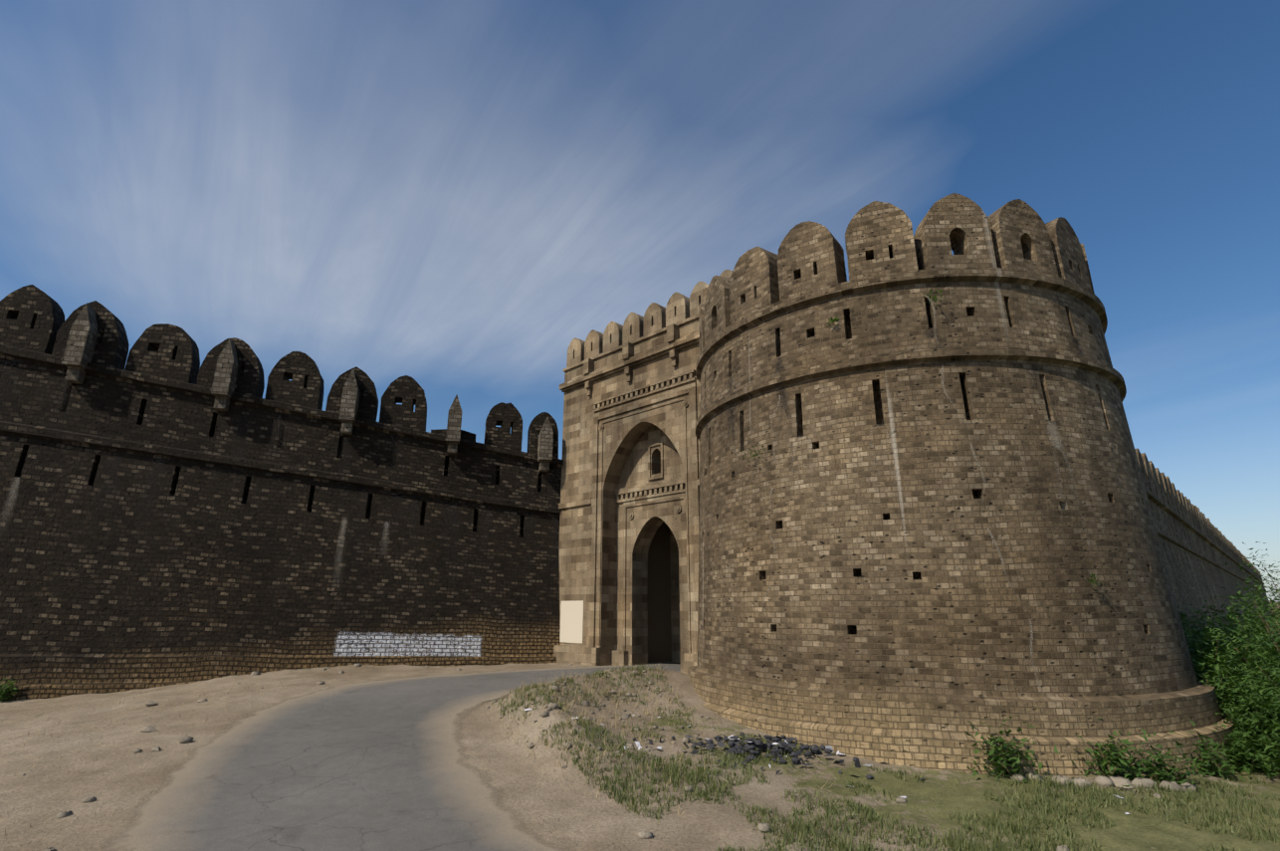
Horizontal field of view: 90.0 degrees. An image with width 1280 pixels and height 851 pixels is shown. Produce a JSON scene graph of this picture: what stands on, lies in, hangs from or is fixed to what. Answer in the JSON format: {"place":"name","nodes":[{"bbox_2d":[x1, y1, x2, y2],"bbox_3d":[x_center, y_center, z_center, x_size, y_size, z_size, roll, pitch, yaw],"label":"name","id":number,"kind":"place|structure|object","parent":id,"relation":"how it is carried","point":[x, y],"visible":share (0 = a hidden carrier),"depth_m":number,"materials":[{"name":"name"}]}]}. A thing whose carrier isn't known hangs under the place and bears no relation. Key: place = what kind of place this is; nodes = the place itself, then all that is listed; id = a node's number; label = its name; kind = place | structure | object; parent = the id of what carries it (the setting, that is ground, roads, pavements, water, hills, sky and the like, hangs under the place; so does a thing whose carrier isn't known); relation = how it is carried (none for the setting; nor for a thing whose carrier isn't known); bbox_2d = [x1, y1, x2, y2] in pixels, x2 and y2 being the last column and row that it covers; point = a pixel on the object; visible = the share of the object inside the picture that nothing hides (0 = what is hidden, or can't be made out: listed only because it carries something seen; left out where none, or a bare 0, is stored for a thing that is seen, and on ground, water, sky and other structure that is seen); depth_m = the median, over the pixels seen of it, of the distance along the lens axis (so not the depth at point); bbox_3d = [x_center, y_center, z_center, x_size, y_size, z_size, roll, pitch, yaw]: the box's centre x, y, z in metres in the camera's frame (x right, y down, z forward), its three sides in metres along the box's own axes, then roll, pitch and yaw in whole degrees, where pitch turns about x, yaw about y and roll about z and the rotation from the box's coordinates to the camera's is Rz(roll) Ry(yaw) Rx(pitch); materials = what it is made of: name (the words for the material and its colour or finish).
{"place":"outdoors","nodes":[
{"label":"outdoors","id":0,"kind":"place"},
{"bbox_2d":[103,662,680,850],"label":"road","id":1,"kind":"structure","parent":0,"point":[374,765],"depth_m":9.70,"materials":[{"name":"grey asphalt"}]},
{"bbox_2d":[553,313,699,674],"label":"gateway trim","id":2,"kind":"structure","parent":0,"point":[647,494],"depth_m":21.29,"materials":[{"name":"beige stone"}]},
{"bbox_2d":[0,661,1279,850],"bbox_3d":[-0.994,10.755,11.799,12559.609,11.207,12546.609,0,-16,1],"label":"ground","id":3,"kind":"structure","parent":0,"point":[118,778],"depth_m":10.03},
{"bbox_2d":[0,284,563,701],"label":"curtain wall","id":4,"kind":"structure","parent":3,"relation":"on","point":[225,566],"depth_m":20.77,"materials":[{"name":"brick"}]},
{"bbox_2d":[2,477,391,589],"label":"wall stains","id":5,"kind":"object","parent":4,"relation":"attached to","point":[337,540],"depth_m":20.98,"materials":[{"name":"beige"}]},
{"bbox_2d":[0,359,560,590],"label":"wall soot stains","id":6,"kind":"object","parent":4,"relation":"attached to","point":[348,487],"depth_m":22.03,"materials":[{"name":"grey"}]},
{"bbox_2d":[61,303,553,471],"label":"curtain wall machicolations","id":7,"kind":"object","parent":4,"relation":"attached to","point":[81,345],"visible":0.92,"depth_m":21.40,"materials":[{"name":"stone"}]},
{"bbox_2d":[333,632,483,656],"bbox_3d":[-7.475,7.290,20.806,5.200,1.704,0.196,5,-17,-16],"label":"whitewashed wall patch","id":8,"kind":"object","parent":4,"relation":"attached to","point":[403,645],"visible":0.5,"depth_m":20.82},
{"bbox_2d":[0,661,832,837],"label":"dry brush twigs","id":9,"kind":"object","parent":3,"relation":"on","point":[600,722],"visible":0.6,"depth_m":12.96,"materials":[{"name":"brown plant"}]},
{"bbox_2d":[20,663,1197,850],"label":"loose stones","id":10,"kind":"object","parent":3,"relation":"on","point":[1110,781],"visible":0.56,"depth_m":10.05,"materials":[{"name":"grey stone"}]},
{"bbox_2d":[486,668,761,809],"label":"rubble stones","id":11,"kind":"object","parent":3,"relation":"on","point":[549,707],"visible":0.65,"depth_m":12.68,"materials":[{"name":"beige stone"}]},
{"bbox_2d":[558,318,700,665],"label":"gate house","id":12,"kind":"structure","parent":3,"relation":"on","point":[627,440],"depth_m":21.86,"materials":[{"name":"beige stone"}]},
{"bbox_2d":[559,600,583,642],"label":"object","id":13,"kind":"object","parent":12,"relation":"attached to","point":[571,615],"visible":1,"depth_m":22.02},
{"bbox_2d":[566,269,732,367],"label":"battlements","id":14,"kind":"object","parent":12,"relation":"on","point":[677,309],"visible":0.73,"depth_m":22.60,"materials":[{"name":"beige stone"}]},
{"bbox_2d":[647,521,680,663],"bbox_3d":[2.528,6.005,22.433,3.037,7.425,4.320,-15,-22,43],"label":"arched doorway","id":15,"kind":"structure","parent":12,"relation":"in","point":[664,643],"depth_m":22.79,"materials":[{"name":"black"}]},
{"bbox_2d":[633,732,925,779],"bbox_3d":[2.350,5.877,11.632,4.983,0.478,2.925,0,-16,1],"label":"rubble pile","id":16,"kind":"object","parent":3,"relation":"on","point":[735,742],"visible":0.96,"depth_m":11.46,"materials":[{"name":"grey stone"}]},
{"bbox_2d":[524,708,1129,814],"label":"rubbish scraps","id":17,"kind":"object","parent":3,"relation":"on","point":[826,746],"visible":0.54,"depth_m":11.51,"materials":[{"name":"grey"}]},
{"bbox_2d":[491,662,1279,850],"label":"grass tufts","id":18,"kind":"object","parent":3,"relation":"on","point":[831,809],"visible":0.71,"depth_m":9.07,"materials":[{"name":"green plant"}]},
{"bbox_2d":[687,267,1242,776],"bbox_3d":[7.258,3.208,17.803,12.360,10.750,12.360,0,-16,1],"label":"round bastion","id":19,"kind":"object","parent":3,"relation":"on","point":[901,620],"visible":0.83,"depth_m":13.04,"materials":[{"name":"brick"}]},
{"bbox_2d":[698,193,1094,353],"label":"battlements","id":20,"kind":"object","parent":19,"relation":"on","point":[881,238],"visible":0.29,"depth_m":14.80,"materials":[{"name":"brown brick"}]},
{"bbox_2d":[704,328,1123,465],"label":"bastion soot stains","id":21,"kind":"object","parent":19,"relation":"attached to","point":[783,396],"visible":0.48,"depth_m":14.91,"materials":[{"name":"grey"}]},
{"bbox_2d":[742,288,1103,587],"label":"wall weeds","id":22,"kind":"object","parent":19,"relation":"attached to","point":[940,291],"depth_m":13.83,"materials":[{"name":"green plant"}]},
{"bbox_2d":[767,295,1134,707],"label":"bastion crack repairs","id":23,"kind":"structure","parent":19,"relation":"attached to","point":[975,460],"depth_m":13.31,"materials":[{"name":"beige"}]},
{"bbox_2d":[792,425,1135,570],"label":"wall stains","id":24,"kind":"object","parent":19,"relation":"on","point":[1049,432],"visible":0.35,"depth_m":13.06,"materials":[{"name":"beige"}]},
{"bbox_2d":[1134,447,1276,659],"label":"curtain wall","id":25,"kind":"structure","parent":3,"relation":"on","point":[1198,549],"depth_m":32.70,"materials":[{"name":"brick"}]},
{"bbox_2d":[0,0,1279,602],"label":"sky","id":26,"kind":"structure","parent":0,"point":[448,196],"materials":[{"name":"blue"}]}
]}

